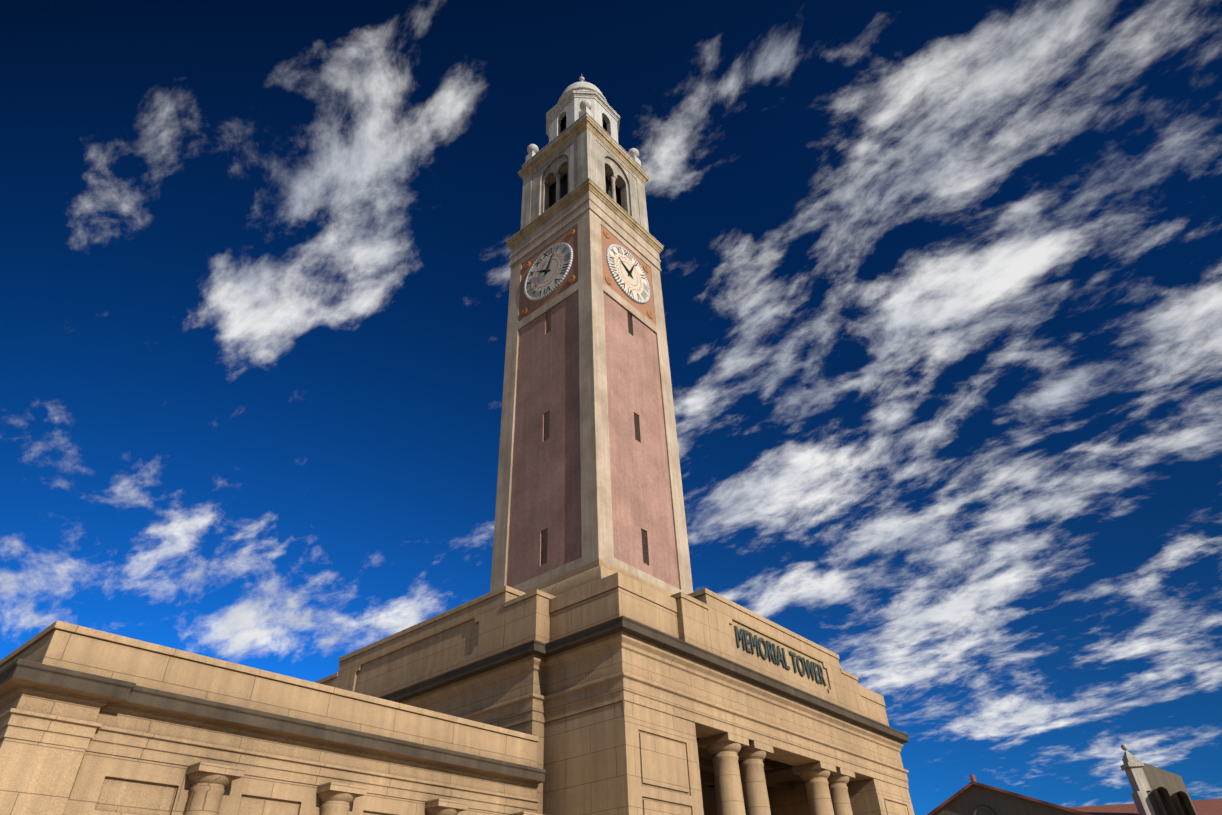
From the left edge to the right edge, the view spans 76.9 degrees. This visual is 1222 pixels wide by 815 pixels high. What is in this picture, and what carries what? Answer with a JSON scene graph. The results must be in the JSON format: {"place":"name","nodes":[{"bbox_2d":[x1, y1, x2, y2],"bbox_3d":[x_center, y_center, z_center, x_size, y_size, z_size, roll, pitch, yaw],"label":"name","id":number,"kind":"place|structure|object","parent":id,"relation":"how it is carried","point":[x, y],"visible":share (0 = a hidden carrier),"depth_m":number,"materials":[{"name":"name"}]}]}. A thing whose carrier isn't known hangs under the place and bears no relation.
{"place":"outdoors","nodes":[
{"label":"outdoors","id":0,"kind":"place"},
{"bbox_2d":[0,0,1221,814],"label":"sky","id":1,"kind":"structure","parent":0,"point":[941,280],"materials":[{"name":"blue"}]},
{"bbox_2d":[1067,744,1221,814],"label":"building","id":2,"kind":"structure","parent":0,"point":[1157,791],"depth_m":65.87,"materials":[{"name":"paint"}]},
{"label":"ground","id":3,"kind":"structure","parent":0,"visible":0},
{"bbox_2d":[0,620,545,814],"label":"wing","id":4,"kind":"structure","parent":3,"relation":"on","point":[95,722],"depth_m":13.12,"materials":[{"name":"beige stone"}]},
{"bbox_2d":[183,762,543,814],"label":"columns","id":5,"kind":"structure","parent":3,"relation":"on","point":[209,782],"depth_m":12.72,"materials":[{"name":"beige stone"}]},
{"bbox_2d":[378,616,911,814],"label":"tower base","id":6,"kind":"object","parent":3,"relation":"on","point":[573,701],"visible":0.56,"depth_m":19.82,"materials":[{"name":"beige stone"}]},
{"bbox_2d":[316,559,888,725],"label":"parapet","id":7,"kind":"structure","parent":6,"relation":"on","point":[591,594],"depth_m":20.96,"materials":[{"name":"beige stone"}]},
{"bbox_2d":[490,209,692,593],"bbox_3d":[-1.057,0.124,36.766,5.840,19.600,5.840,-29,-44,31],"label":"tower shaft","id":8,"kind":"object","parent":7,"relation":"on","point":[590,479],"visible":0.85,"depth_m":33.44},
{"bbox_2d":[521,229,574,315],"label":"rosettes","id":9,"kind":"object","parent":8,"relation":"attached to","point":[571,232],"visible":1,"depth_m":39.17,"materials":[{"name":"orange stone"}]},
{"bbox_2d":[524,243,572,300],"bbox_3d":[-3.227,-6.947,39.309,3.440,3.440,0.100,-29,-44,31],"label":"clock face","id":10,"kind":"object","parent":8,"relation":"attached to","point":[539,281],"visible":0.98,"depth_m":39.16},
{"bbox_2d":[526,246,569,297],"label":"clock numerals","id":11,"kind":"object","parent":10,"relation":"attached to","point":[546,270],"visible":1,"depth_m":39.27,"materials":[{"name":"brown"}]},
{"bbox_2d":[506,178,663,271],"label":"cornice","id":12,"kind":"structure","parent":8,"relation":"on","point":[573,205],"depth_m":41.45,"materials":[{"name":"beige stone"}]},
{"bbox_2d":[520,129,648,231],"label":"belfry","id":13,"kind":"object","parent":12,"relation":"on","point":[583,156],"visible":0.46,"depth_m":44.89,"materials":[{"name":"stone"}]},
{"bbox_2d":[546,90,619,142],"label":"lantern","id":14,"kind":"object","parent":13,"relation":"on","point":[562,115],"visible":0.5,"depth_m":49.07,"materials":[{"name":"beige stone"}]},
{"bbox_2d":[558,76,606,101],"bbox_3d":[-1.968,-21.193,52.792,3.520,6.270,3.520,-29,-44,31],"label":"dome","id":15,"kind":"structure","parent":14,"relation":"on","point":[581,85],"depth_m":50.95,"materials":[{"name":"white stone"}]},
{"bbox_2d":[518,112,648,184],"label":"cornice","id":16,"kind":"structure","parent":13,"relation":"attached to","point":[563,139],"depth_m":45.92,"materials":[{"name":"beige stone"}]},
{"bbox_2d":[526,100,640,165],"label":"corner balls","id":17,"kind":"object","parent":13,"relation":"on","point":[585,107],"visible":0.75,"depth_m":48.23},
{"bbox_2d":[555,174,615,201],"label":"belfry columns","id":18,"kind":"structure","parent":13,"relation":"in","point":[558,178],"depth_m":44.28,"materials":[{"name":"beige stone"}]},
{"bbox_2d":[541,311,647,564],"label":"slit windows","id":19,"kind":"structure","parent":8,"relation":"attached to","point":[546,437],"depth_m":33.54,"materials":[{"name":"brown glass"}]},
{"bbox_2d":[606,244,649,303],"bbox_3d":[0.911,-6.884,39.627,0.100,3.440,3.440,-29,-44,31],"label":"clock face","id":20,"kind":"object","parent":8,"relation":"attached to","point":[635,285],"visible":1,"depth_m":39.48},
{"bbox_2d":[609,247,647,299],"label":"clock numerals","id":21,"kind":"object","parent":20,"relation":"attached to","point":[630,272],"visible":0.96,"depth_m":39.49,"materials":[{"name":"brown"}]},
{"bbox_2d":[603,230,652,318],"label":"rosettes","id":22,"kind":"object","parent":8,"relation":"attached to","point":[609,280],"visible":1,"depth_m":39.52,"materials":[{"name":"orange stone"}]},
{"bbox_2d":[335,592,848,709],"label":"parapet panels","id":23,"kind":"object","parent":7,"relation":"attached to","point":[469,635],"visible":0.85,"depth_m":23.27,"materials":[{"name":"beige stone"}]},
{"bbox_2d":[734,626,826,685],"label":"inscription letters","id":24,"kind":"object","parent":23,"relation":"attached to","point":[807,665],"visible":1,"depth_m":24.08,"materials":[{"name":"brown metal"}]},
{"bbox_2d":[701,785,716,814],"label":"portico door","id":25,"kind":"structure","parent":6,"relation":"attached to","point":[709,800],"depth_m":25.88,"materials":[{"name":"brown wood"}]},
{"bbox_2d":[623,721,914,814],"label":"wall panels","id":26,"kind":"object","parent":6,"relation":"attached to","point":[662,773],"visible":0.96,"depth_m":17.83,"materials":[{"name":"beige stone"}]},
{"bbox_2d":[697,732,855,814],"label":"portico columns","id":27,"kind":"structure","parent":6,"relation":"on","point":[739,777],"depth_m":21.02,"materials":[{"name":"beige stone"}]},
{"bbox_2d":[927,774,1091,814],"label":"roof","id":28,"kind":"structure","parent":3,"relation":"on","point":[973,797],"depth_m":65.56,"materials":[{"name":"paint"}]}
]}

